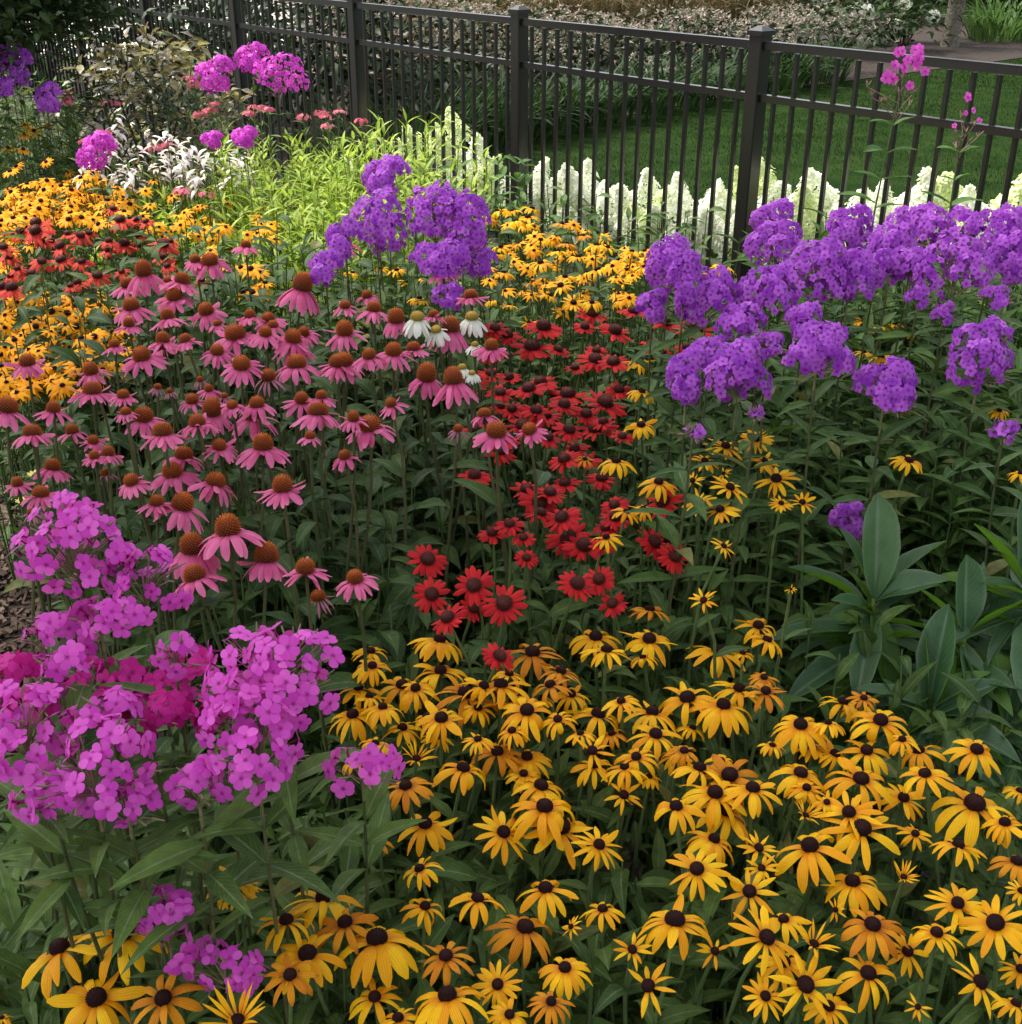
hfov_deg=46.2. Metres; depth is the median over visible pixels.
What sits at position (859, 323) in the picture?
black eyed susan
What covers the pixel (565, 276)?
black eyed susan
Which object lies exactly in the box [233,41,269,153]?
phlox
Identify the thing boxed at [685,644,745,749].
black eyed susan
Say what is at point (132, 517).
pink coneflower
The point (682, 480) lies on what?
phlox
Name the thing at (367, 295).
pink coneflower
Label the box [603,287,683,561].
phlox
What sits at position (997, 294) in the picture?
phlox
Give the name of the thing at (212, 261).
pink coneflower
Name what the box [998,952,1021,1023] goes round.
black eyed susan
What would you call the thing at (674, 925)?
black eyed susan
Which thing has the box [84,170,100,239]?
black eyed susan
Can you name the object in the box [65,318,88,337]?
black eyed susan
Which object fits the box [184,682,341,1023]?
phlox
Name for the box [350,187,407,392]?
phlox
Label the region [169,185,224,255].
rose milkweed
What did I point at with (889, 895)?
black eyed susan
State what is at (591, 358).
red coneflower
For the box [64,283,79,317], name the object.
red coneflower
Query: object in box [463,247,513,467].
phlox
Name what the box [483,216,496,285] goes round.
black eyed susan
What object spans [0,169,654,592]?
yellow blossoms
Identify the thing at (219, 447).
pink coneflower
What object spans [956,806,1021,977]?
black eyed susan
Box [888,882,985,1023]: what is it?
black eyed susan
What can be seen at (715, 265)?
black eyed susan
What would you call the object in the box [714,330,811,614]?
phlox
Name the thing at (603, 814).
black eyed susan
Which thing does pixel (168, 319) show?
pink coneflower
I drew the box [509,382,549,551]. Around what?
red coneflower
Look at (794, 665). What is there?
undergrowth
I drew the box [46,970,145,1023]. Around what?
black eyed susan
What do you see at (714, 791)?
black eyed susan
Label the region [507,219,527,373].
black eyed susan
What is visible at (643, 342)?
red coneflower
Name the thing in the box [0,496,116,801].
mulch path
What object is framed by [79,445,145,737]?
pink coneflower
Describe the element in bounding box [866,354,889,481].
black eyed susan
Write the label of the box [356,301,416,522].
pink coneflower
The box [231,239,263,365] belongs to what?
pink coneflower
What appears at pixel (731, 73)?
daylily clump
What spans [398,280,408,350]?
black eyed susan
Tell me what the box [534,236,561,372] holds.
black eyed susan
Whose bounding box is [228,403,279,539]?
pink coneflower
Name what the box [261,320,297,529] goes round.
pink coneflower
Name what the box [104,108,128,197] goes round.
white bellflower
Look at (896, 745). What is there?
black eyed susan
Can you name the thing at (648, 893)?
undergrowth
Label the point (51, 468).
pink coneflower
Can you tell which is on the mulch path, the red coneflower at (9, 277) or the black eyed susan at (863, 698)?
the red coneflower at (9, 277)
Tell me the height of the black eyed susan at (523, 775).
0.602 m
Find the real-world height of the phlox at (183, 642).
0.930 m
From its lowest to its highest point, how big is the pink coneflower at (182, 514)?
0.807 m
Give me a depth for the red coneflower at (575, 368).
2.87 m
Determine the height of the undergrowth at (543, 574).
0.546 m
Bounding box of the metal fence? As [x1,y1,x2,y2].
[0,0,1021,345]
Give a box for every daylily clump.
[263,82,482,167]
[325,77,504,153]
[379,72,566,150]
[415,60,604,141]
[469,63,631,134]
[498,54,665,127]
[549,50,711,118]
[601,49,743,109]
[644,37,788,100]
[710,39,849,92]
[770,30,882,84]
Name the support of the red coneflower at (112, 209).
on the flower bed soil
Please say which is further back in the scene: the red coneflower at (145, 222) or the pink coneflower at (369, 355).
the red coneflower at (145, 222)
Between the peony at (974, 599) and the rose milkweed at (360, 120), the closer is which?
the peony at (974, 599)
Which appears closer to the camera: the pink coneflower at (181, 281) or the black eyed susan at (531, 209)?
the pink coneflower at (181, 281)
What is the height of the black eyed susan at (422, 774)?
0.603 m
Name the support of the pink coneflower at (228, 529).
on the flower bed soil
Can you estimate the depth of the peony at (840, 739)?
2.08 m
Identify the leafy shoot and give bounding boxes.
[411,154,504,301]
[486,154,540,315]
[490,192,579,342]
[585,214,650,343]
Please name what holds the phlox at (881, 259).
on the flower bed soil
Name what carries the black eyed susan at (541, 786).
on the flower bed soil
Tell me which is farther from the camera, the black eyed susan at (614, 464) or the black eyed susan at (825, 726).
the black eyed susan at (614, 464)
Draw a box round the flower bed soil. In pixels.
[0,89,1021,918]
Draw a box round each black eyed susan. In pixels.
[0,196,35,249]
[0,211,18,281]
[0,218,16,259]
[0,223,8,342]
[0,351,23,424]
[0,1014,11,1023]
[1,292,43,449]
[2,146,14,179]
[3,169,49,254]
[5,215,26,262]
[5,335,41,442]
[6,187,26,211]
[11,162,36,190]
[15,147,30,186]
[17,133,30,180]
[18,216,35,286]
[20,122,42,182]
[20,182,47,281]
[21,319,47,395]
[21,934,97,1023]
[27,127,40,173]
[28,204,49,217]
[31,196,53,254]
[36,185,77,250]
[37,178,56,272]
[40,157,95,233]
[42,305,66,332]
[44,202,55,219]
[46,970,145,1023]
[54,183,99,266]
[54,204,78,283]
[55,309,81,322]
[56,216,80,272]
[61,187,81,271]
[62,211,87,275]
[64,303,76,337]
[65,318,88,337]
[72,213,91,289]
[72,335,93,358]
[74,175,99,216]
[75,929,167,1023]
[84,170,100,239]
[86,328,132,390]
[88,303,107,312]
[92,219,132,269]
[95,178,134,256]
[99,198,116,265]
[104,330,123,339]
[112,186,125,233]
[112,327,128,338]
[115,209,133,276]
[118,201,139,256]
[131,974,207,1023]
[200,979,264,1023]
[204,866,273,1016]
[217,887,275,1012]
[235,263,253,286]
[236,290,265,354]
[242,263,279,317]
[245,290,261,312]
[250,269,269,282]
[250,285,271,312]
[254,280,274,289]
[257,910,314,983]
[264,953,318,1023]
[270,933,346,1023]
[282,890,363,1016]
[316,707,376,822]
[316,908,397,1017]
[321,685,381,817]
[334,764,392,897]
[334,926,429,1023]
[343,271,359,357]
[349,977,402,1023]
[350,646,400,815]
[350,692,401,812]
[352,659,399,812]
[359,737,414,986]
[360,702,418,890]
[370,841,462,1002]
[374,267,388,349]
[376,676,425,851]
[382,722,421,897]
[382,1008,417,1023]
[386,267,405,340]
[388,777,477,941]
[389,681,439,854]
[397,811,456,932]
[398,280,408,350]
[400,700,465,821]
[400,898,454,974]
[401,732,453,943]
[402,740,451,904]
[403,856,465,1022]
[407,296,430,335]
[407,634,464,808]
[411,941,474,1023]
[412,713,439,850]
[413,663,466,828]
[414,985,489,1023]
[415,892,505,1021]
[417,685,498,825]
[419,276,440,363]
[426,732,493,903]
[429,761,485,967]
[447,702,495,801]
[457,678,530,799]
[458,743,522,939]
[459,677,497,804]
[466,670,530,846]
[471,959,522,1009]
[473,805,527,1001]
[475,275,520,459]
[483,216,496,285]
[484,914,572,1023]
[485,298,506,371]
[486,998,528,1023]
[488,697,552,904]
[488,769,565,933]
[491,209,523,337]
[492,244,513,364]
[493,270,514,322]
[495,691,551,752]
[496,252,513,347]
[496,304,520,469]
[497,726,529,884]
[500,749,551,813]
[503,209,531,371]
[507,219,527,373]
[509,643,565,747]
[510,794,574,966]
[511,778,564,901]
[514,222,535,312]
[516,879,579,981]
[518,214,541,303]
[518,804,592,913]
[519,237,549,370]
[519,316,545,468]
[520,206,550,359]
[521,663,581,813]
[522,281,552,456]
[527,259,559,390]
[527,990,575,1023]
[529,249,570,401]
[531,679,586,853]
[532,696,580,790]
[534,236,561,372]
[538,957,592,1023]
[539,293,556,456]
[539,712,577,860]
[545,278,574,386]
[546,274,577,362]
[549,222,572,285]
[554,242,578,339]
[554,685,594,855]
[554,915,593,1023]
[556,234,591,431]
[556,254,586,380]
[557,826,622,947]
[559,508,638,729]
[561,294,586,387]
[563,707,618,860]
[563,730,596,885]
[566,729,626,891]
[569,629,626,821]
[570,735,614,887]
[570,758,616,957]
[570,902,624,1015]
[573,762,648,925]
[575,456,616,749]
[576,270,598,344]
[579,300,602,437]
[579,645,631,789]
[583,243,607,286]
[587,267,611,337]
[588,780,642,926]
[590,457,636,664]
[592,533,624,826]
[592,932,652,1023]
[595,695,641,834]
[596,748,658,908]
[599,244,616,344]
[602,263,621,450]
[603,249,641,371]
[612,277,632,380]
[612,297,633,375]
[613,255,641,345]
[618,267,636,387]
[618,629,676,850]
[621,360,655,519]
[623,389,653,561]
[623,418,672,584]
[623,701,675,871]
[624,773,661,928]
[625,505,653,819]
[626,605,669,745]
[627,725,682,833]
[628,963,675,1023]
[631,654,677,848]
[632,249,647,371]
[633,264,665,373]
[634,940,728,1023]
[637,893,711,1023]
[638,477,683,632]
[641,472,704,631]
[648,724,703,870]
[654,798,709,1012]
[657,750,693,872]
[658,681,714,817]
[659,849,730,965]
[660,488,716,680]
[664,745,705,826]
[669,754,758,884]
[670,761,737,855]
[671,498,740,696]
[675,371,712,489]
[675,754,732,824]
[678,438,742,662]
[678,781,746,886]
[684,476,747,680]
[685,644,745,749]
[685,830,733,942]
[686,538,733,775]
[688,455,718,647]
[689,589,753,785]
[689,697,752,780]
[696,802,748,900]
[698,649,786,837]
[701,681,760,814]
[711,264,736,334]
[714,830,779,1018]
[718,467,734,601]
[719,452,778,628]
[721,869,790,1012]
[722,780,782,950]
[725,905,800,1023]
[727,683,786,865]
[735,618,780,798]
[737,585,811,770]
[738,430,788,626]
[739,495,793,761]
[742,972,787,1023]
[744,633,781,768]
[744,855,779,975]
[744,913,811,1023]
[747,672,778,774]
[750,466,801,617]
[754,949,842,1023]
[756,947,806,1022]
[757,741,793,892]
[764,715,829,841]
[767,763,826,899]
[769,744,829,877]
[772,696,856,891]
[774,832,851,955]
[775,798,822,896]
[778,719,845,891]
[784,492,826,710]
[785,782,848,957]
[789,790,850,991]
[794,741,847,882]
[795,691,878,868]
[795,920,849,1023]
[803,993,855,1023]
[810,798,900,978]
[813,898,845,955]
[814,790,882,926]
[815,740,899,923]
[819,709,908,874]
[821,757,893,874]
[823,872,886,999]
[826,702,871,827]
[835,953,895,1023]
[840,350,872,473]
[841,908,909,1023]
[844,455,922,643]
[845,734,938,918]
[853,317,873,361]
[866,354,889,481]
[872,324,893,353]
[872,861,918,965]
[873,823,932,1021]
[874,931,928,1023]
[880,744,956,915]
[880,783,925,923]
[884,355,899,465]
[885,953,1007,1023]
[888,322,916,388]
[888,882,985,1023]
[899,766,958,984]
[904,993,931,1023]
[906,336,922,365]
[911,923,963,1005]
[912,738,1000,943]
[929,839,986,1004]
[931,782,1015,916]
[949,879,1021,1023]
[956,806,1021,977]
[958,894,1021,1023]
[963,786,1021,890]
[981,855,1021,1014]
[983,408,1009,499]
[991,997,1021,1023]
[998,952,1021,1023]
[1005,470,1021,577]
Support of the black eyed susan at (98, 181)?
on the undergrowth at (5, 468)
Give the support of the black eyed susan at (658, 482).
on the flower bed soil
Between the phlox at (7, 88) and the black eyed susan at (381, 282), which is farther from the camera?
the phlox at (7, 88)
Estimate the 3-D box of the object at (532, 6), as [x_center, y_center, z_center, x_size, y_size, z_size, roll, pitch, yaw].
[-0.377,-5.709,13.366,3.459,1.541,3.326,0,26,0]
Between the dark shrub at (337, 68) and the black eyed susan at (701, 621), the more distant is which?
the dark shrub at (337, 68)
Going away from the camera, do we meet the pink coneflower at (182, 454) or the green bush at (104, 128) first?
the pink coneflower at (182, 454)
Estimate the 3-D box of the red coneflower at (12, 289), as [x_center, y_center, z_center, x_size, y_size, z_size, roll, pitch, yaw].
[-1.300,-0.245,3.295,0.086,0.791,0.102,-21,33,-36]
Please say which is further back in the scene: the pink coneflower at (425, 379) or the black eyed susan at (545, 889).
the pink coneflower at (425, 379)
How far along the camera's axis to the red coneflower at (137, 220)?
3.90 m
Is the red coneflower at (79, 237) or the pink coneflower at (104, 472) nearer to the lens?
the pink coneflower at (104, 472)
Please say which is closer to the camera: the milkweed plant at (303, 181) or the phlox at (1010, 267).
the phlox at (1010, 267)
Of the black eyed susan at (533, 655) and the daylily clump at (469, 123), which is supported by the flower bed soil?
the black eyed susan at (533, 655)
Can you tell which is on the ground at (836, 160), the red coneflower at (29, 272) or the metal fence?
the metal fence
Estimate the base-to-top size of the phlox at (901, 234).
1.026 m
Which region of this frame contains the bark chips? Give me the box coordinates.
[0,429,54,803]
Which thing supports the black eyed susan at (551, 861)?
on the flower bed soil
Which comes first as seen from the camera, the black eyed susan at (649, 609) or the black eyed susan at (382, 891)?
the black eyed susan at (382, 891)
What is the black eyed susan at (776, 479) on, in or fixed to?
on the flower bed soil
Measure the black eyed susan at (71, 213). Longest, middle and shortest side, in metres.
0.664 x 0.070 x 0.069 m
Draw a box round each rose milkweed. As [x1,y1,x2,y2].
[48,100,81,197]
[62,90,84,155]
[76,129,117,249]
[100,100,130,256]
[144,142,175,232]
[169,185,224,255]
[179,75,210,212]
[192,101,226,218]
[241,104,284,203]
[291,110,336,189]
[320,109,346,286]
[352,118,372,218]
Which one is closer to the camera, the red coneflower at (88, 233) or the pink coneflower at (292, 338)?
the pink coneflower at (292, 338)
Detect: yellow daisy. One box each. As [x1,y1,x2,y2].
[14,497,63,640]
[21,470,64,609]
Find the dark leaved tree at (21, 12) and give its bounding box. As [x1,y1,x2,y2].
[0,0,152,126]
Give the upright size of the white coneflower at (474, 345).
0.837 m
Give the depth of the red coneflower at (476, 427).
2.42 m
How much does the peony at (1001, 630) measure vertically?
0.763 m
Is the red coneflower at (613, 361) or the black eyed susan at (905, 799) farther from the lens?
the red coneflower at (613, 361)
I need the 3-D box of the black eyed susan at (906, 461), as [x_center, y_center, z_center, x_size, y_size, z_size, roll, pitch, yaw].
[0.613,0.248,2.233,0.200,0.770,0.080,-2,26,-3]
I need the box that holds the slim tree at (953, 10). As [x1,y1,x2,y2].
[940,0,965,46]
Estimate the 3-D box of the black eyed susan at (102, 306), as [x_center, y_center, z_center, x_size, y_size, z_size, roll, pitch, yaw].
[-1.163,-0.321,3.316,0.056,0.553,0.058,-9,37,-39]
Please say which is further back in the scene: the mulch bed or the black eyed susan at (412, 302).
the mulch bed
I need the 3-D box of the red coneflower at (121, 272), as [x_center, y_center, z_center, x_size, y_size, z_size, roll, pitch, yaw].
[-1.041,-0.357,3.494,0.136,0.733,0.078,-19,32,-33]
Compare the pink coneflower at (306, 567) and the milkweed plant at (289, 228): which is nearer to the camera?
the pink coneflower at (306, 567)
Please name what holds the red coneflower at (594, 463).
on the flower bed soil
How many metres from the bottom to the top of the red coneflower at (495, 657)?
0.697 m
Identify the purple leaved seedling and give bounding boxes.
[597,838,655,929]
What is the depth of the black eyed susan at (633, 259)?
3.76 m
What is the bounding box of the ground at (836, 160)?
[4,0,1021,370]
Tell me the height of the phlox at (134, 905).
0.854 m
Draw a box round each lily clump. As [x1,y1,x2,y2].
[940,0,1021,42]
[971,0,1021,37]
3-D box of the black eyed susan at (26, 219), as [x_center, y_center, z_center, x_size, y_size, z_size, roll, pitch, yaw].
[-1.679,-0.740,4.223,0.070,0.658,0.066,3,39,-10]
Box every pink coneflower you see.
[0,396,89,655]
[1,353,62,612]
[4,476,65,726]
[11,423,77,636]
[14,508,61,740]
[20,485,120,753]
[32,400,157,738]
[33,458,135,656]
[57,423,142,772]
[67,380,132,630]
[68,468,118,814]
[77,360,141,579]
[79,435,144,628]
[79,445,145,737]
[82,450,126,650]
[99,316,147,407]
[101,339,129,652]
[108,389,159,608]
[109,276,155,399]
[111,296,163,420]
[114,406,163,617]
[119,472,182,745]
[120,258,166,383]
[121,345,184,502]
[122,405,169,544]
[129,491,208,731]
[134,461,201,572]
[136,494,219,736]
[140,421,215,608]
[148,331,235,516]
[148,383,175,458]
[149,308,211,454]
[152,339,181,500]
[154,287,194,392]
[154,388,202,584]
[158,275,221,473]
[159,271,198,427]
[159,445,205,646]
[166,531,232,803]
[174,333,236,493]
[174,563,261,760]
[177,413,245,590]
[178,393,244,579]
[179,254,206,366]
[179,383,237,514]
[181,471,237,598]
[184,512,266,734]
[188,301,255,392]
[188,438,262,612]
[191,251,232,464]
[193,376,235,515]
[195,399,247,569]
[199,343,235,468]
[202,396,237,527]
[208,320,232,490]
[212,322,257,510]
[218,392,256,529]
[220,354,283,506]
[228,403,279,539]
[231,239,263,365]
[236,309,295,470]
[236,432,291,615]
[236,541,307,800]
[238,395,295,556]
[248,325,291,509]
[254,311,345,514]
[254,368,303,519]
[254,474,304,646]
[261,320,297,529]
[272,328,342,535]
[272,341,315,541]
[273,271,328,441]
[275,353,329,553]
[280,391,339,589]
[281,325,321,524]
[282,556,335,811]
[289,401,341,580]
[295,389,336,588]
[296,431,327,665]
[308,410,368,614]
[310,589,362,692]
[311,319,367,525]
[318,354,363,541]
[318,568,378,819]
[320,300,364,459]
[321,351,364,537]
[332,448,382,662]
[346,414,396,653]
[347,238,387,403]
[352,347,419,565]
[354,289,386,435]
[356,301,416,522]
[363,341,417,509]
[367,231,388,344]
[373,396,426,643]
[381,307,432,509]
[400,341,463,681]
[402,309,470,515]
[407,361,471,631]
[415,423,469,664]
[416,315,483,537]
[417,264,464,571]
[432,365,490,710]
[446,407,550,643]
[452,419,560,694]
[456,288,488,407]
[472,338,508,516]
[514,419,550,689]
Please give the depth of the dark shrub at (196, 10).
10.75 m
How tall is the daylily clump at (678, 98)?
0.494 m
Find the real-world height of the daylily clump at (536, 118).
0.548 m
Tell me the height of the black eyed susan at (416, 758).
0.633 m
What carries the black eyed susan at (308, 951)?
on the flower bed soil
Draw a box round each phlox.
[0,37,33,188]
[0,45,58,240]
[0,76,34,191]
[0,639,170,1021]
[0,649,69,990]
[0,678,85,986]
[0,681,139,1016]
[1,611,174,999]
[2,768,148,1021]
[7,489,198,888]
[23,705,183,1023]
[33,81,82,290]
[60,685,232,1023]
[61,595,183,1012]
[62,655,172,929]
[66,778,223,1023]
[75,130,130,312]
[92,544,261,933]
[94,686,206,936]
[95,630,279,1001]
[108,750,281,1019]
[122,645,272,996]
[127,884,220,1023]
[155,686,288,999]
[183,934,270,1023]
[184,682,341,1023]
[193,54,240,190]
[200,130,239,249]
[200,621,376,1023]
[230,125,268,241]
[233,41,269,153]
[252,52,309,202]
[295,742,426,1020]
[306,248,357,470]
[324,214,377,398]
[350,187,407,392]
[361,154,410,340]
[404,180,463,415]
[408,238,470,430]
[430,280,468,435]
[435,188,494,410]
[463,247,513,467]
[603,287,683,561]
[614,232,693,505]
[617,423,739,773]
[629,249,712,584]
[636,344,721,639]
[643,333,743,608]
[666,301,767,602]
[671,263,740,491]
[672,336,772,666]
[681,404,798,642]
[703,264,797,523]
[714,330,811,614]
[733,219,810,466]
[738,197,794,369]
[752,300,832,559]
[755,319,855,706]
[768,237,852,541]
[798,247,887,538]
[799,203,882,468]
[804,355,926,655]
[819,501,865,650]
[820,248,903,513]
[837,218,917,502]
[838,43,929,332]
[855,245,937,496]
[855,284,952,546]
[881,300,972,547]
[883,201,950,356]
[884,234,995,487]
[897,203,976,436]
[921,91,983,272]
[929,314,1014,561]
[934,202,1021,415]
[935,284,1021,461]
[945,417,1021,776]
[966,230,1021,504]
[967,206,1021,355]
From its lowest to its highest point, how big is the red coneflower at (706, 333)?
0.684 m
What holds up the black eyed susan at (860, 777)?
on the flower bed soil
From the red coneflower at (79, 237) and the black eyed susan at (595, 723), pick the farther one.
the red coneflower at (79, 237)
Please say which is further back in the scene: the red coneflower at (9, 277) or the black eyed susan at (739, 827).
the red coneflower at (9, 277)
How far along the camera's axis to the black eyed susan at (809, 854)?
1.39 m
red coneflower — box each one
[0,242,26,337]
[0,253,21,466]
[0,281,25,503]
[0,281,50,432]
[3,272,20,498]
[8,265,42,343]
[12,226,28,268]
[18,269,41,342]
[23,216,57,282]
[23,224,55,308]
[29,256,55,309]
[33,238,52,294]
[44,237,62,285]
[50,254,75,336]
[51,241,75,288]
[60,230,82,293]
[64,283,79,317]
[67,231,92,305]
[71,257,96,324]
[72,278,94,357]
[83,229,97,285]
[84,270,111,325]
[98,246,120,299]
[99,237,143,371]
[104,205,121,297]
[108,215,136,269]
[112,238,136,274]
[114,268,131,294]
[129,216,145,313]
[131,242,145,258]
[134,231,146,260]
[140,218,154,273]
[147,236,179,258]
[152,252,175,275]
[160,262,178,275]
[167,238,187,313]
[194,278,213,304]
[407,544,447,712]
[412,576,480,798]
[432,602,498,798]
[450,598,485,695]
[450,642,513,831]
[453,565,494,796]
[457,469,494,629]
[458,585,527,829]
[460,421,487,662]
[465,378,490,518]
[467,324,493,410]
[476,368,505,452]
[477,525,507,673]
[479,352,514,485]
[483,322,509,379]
[483,432,547,583]
[484,384,514,538]
[484,446,516,547]
[489,402,513,556]
[494,517,524,650]
[497,330,531,464]
[497,372,521,431]
[497,401,521,548]
[505,414,540,520]
[506,531,564,714]
[506,570,595,766]
[508,506,554,649]
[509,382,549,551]
[509,480,558,604]
[510,338,552,468]
[512,483,567,686]
[514,550,563,755]
[518,486,557,598]
[519,403,554,558]
[522,318,562,468]
[525,431,560,487]
[525,450,591,600]
[528,375,557,533]
[534,411,561,530]
[537,538,614,779]
[539,532,603,726]
[540,523,590,653]
[541,344,570,468]
[542,386,589,484]
[543,507,582,660]
[546,451,601,583]
[548,398,580,508]
[549,422,583,556]
[551,475,598,608]
[559,441,590,507]
[561,308,607,409]
[563,363,586,423]
[571,408,598,561]
[572,321,595,458]
[575,351,606,471]
[576,419,625,568]
[581,390,628,522]
[583,472,617,564]
[584,345,607,460]
[584,510,629,670]
[585,565,614,698]
[586,416,627,557]
[591,430,634,498]
[592,518,634,673]
[593,591,639,828]
[597,354,642,482]
[598,323,631,456]
[598,496,629,748]
[604,381,631,496]
[616,305,645,428]
[623,527,666,710]
[638,318,678,487]
[638,339,668,464]
[639,350,671,462]
[647,484,683,662]
[649,542,688,719]
[671,320,703,342]
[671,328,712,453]
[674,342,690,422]
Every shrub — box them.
[11,11,120,81]
[12,0,185,92]
[33,17,273,218]
[62,0,296,114]
[99,0,368,118]
[142,0,449,148]
[249,0,479,129]
[307,0,577,116]
[344,106,502,210]
[397,0,649,93]
[490,6,695,95]
[494,156,644,247]
[559,168,756,275]
[566,1,780,75]
[632,1,823,77]
[705,157,852,290]
[712,0,907,64]
[762,0,828,17]
[769,0,949,48]
[814,166,1021,312]
[833,0,985,46]
[869,0,1005,21]
[965,0,1021,15]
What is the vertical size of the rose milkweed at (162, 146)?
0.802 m
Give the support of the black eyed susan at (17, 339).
on the undergrowth at (5, 468)
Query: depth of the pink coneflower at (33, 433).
1.90 m
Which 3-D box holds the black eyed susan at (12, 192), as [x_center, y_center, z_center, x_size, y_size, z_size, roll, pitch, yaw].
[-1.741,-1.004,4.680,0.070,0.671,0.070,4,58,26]
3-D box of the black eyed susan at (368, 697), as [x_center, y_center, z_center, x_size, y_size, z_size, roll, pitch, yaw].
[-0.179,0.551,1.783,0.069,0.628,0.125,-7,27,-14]
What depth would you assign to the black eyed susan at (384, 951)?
1.27 m
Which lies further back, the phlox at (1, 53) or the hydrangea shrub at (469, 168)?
the hydrangea shrub at (469, 168)
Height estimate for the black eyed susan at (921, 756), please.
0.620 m
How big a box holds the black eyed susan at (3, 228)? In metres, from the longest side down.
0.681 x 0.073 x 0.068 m
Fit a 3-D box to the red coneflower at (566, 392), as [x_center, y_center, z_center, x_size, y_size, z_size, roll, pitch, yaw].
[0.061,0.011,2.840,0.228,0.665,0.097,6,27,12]
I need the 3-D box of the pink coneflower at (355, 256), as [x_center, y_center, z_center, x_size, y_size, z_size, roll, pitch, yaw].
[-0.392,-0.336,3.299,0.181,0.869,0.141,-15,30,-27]
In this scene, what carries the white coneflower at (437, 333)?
on the flower bed soil
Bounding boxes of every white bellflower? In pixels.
[70,136,121,263]
[87,140,186,249]
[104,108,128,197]
[106,159,192,246]
[113,147,206,294]
[142,127,248,233]
[180,152,253,220]
[181,149,256,254]
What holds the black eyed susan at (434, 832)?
on the flower bed soil
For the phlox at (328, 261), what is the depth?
2.69 m
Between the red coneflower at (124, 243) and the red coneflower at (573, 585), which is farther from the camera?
the red coneflower at (124, 243)
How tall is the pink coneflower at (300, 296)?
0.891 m
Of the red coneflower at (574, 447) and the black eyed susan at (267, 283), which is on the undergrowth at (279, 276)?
the black eyed susan at (267, 283)
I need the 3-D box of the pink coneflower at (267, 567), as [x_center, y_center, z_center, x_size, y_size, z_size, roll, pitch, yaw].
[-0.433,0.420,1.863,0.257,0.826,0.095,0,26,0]
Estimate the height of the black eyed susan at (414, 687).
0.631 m
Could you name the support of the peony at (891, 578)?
on the flower bed soil
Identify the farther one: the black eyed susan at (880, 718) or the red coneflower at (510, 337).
the red coneflower at (510, 337)
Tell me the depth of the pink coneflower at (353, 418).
2.01 m
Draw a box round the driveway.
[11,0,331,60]
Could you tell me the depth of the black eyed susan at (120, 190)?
4.57 m
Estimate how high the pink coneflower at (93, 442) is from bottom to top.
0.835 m
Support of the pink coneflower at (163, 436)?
on the flower bed soil
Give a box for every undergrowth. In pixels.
[0,66,105,311]
[0,150,294,598]
[0,705,394,1023]
[3,204,523,542]
[20,306,533,849]
[248,597,1021,1023]
[323,181,743,479]
[443,284,784,815]
[627,262,1021,723]
[634,490,858,831]
[715,208,1021,469]
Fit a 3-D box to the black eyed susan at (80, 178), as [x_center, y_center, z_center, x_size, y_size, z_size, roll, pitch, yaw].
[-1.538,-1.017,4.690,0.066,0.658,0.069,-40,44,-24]
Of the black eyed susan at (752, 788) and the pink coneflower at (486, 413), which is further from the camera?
the pink coneflower at (486, 413)
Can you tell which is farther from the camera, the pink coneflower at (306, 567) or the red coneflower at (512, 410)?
the red coneflower at (512, 410)
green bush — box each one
[2,92,152,241]
[26,39,211,224]
[112,41,256,230]
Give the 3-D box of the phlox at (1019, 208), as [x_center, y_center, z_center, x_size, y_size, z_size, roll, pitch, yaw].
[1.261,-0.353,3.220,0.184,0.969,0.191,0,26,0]
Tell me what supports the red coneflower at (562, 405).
on the flower bed soil
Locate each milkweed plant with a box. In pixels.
[58,154,235,273]
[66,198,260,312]
[149,166,300,309]
[165,164,358,314]
[184,117,349,262]
[188,192,367,346]
[203,129,365,311]
[208,175,411,368]
[253,120,433,343]
[262,156,449,375]
[323,107,476,315]
[329,131,500,312]
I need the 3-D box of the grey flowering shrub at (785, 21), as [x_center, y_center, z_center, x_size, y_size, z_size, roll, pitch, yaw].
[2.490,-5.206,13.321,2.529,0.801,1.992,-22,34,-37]
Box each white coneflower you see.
[389,310,481,638]
[425,325,469,537]
[432,370,509,660]
[433,363,523,561]
[458,310,518,490]
[458,341,509,638]
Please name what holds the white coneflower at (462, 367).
on the flower bed soil
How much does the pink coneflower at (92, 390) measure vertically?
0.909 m
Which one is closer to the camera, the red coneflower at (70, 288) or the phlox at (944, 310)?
the phlox at (944, 310)
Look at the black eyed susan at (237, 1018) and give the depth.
1.16 m
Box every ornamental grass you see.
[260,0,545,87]
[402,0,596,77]
[471,0,695,71]
[538,0,729,63]
[608,0,796,58]
[655,0,856,51]
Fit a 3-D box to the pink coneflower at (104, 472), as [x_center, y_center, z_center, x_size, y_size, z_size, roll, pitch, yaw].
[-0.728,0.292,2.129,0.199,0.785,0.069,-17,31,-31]
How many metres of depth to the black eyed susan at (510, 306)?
3.27 m
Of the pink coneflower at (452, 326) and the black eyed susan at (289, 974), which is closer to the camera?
the black eyed susan at (289, 974)
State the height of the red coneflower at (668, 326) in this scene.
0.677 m
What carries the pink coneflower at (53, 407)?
on the flower bed soil
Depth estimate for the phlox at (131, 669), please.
1.31 m
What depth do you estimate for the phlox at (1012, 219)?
2.62 m
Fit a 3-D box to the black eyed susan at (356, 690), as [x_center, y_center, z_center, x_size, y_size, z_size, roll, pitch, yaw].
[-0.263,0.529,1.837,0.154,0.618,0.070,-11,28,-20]
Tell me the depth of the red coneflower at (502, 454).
2.38 m
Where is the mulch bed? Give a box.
[57,10,1021,176]
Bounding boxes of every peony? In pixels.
[771,493,948,746]
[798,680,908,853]
[855,604,1020,864]
[875,555,1021,875]
[915,653,1021,840]
[940,501,1021,731]

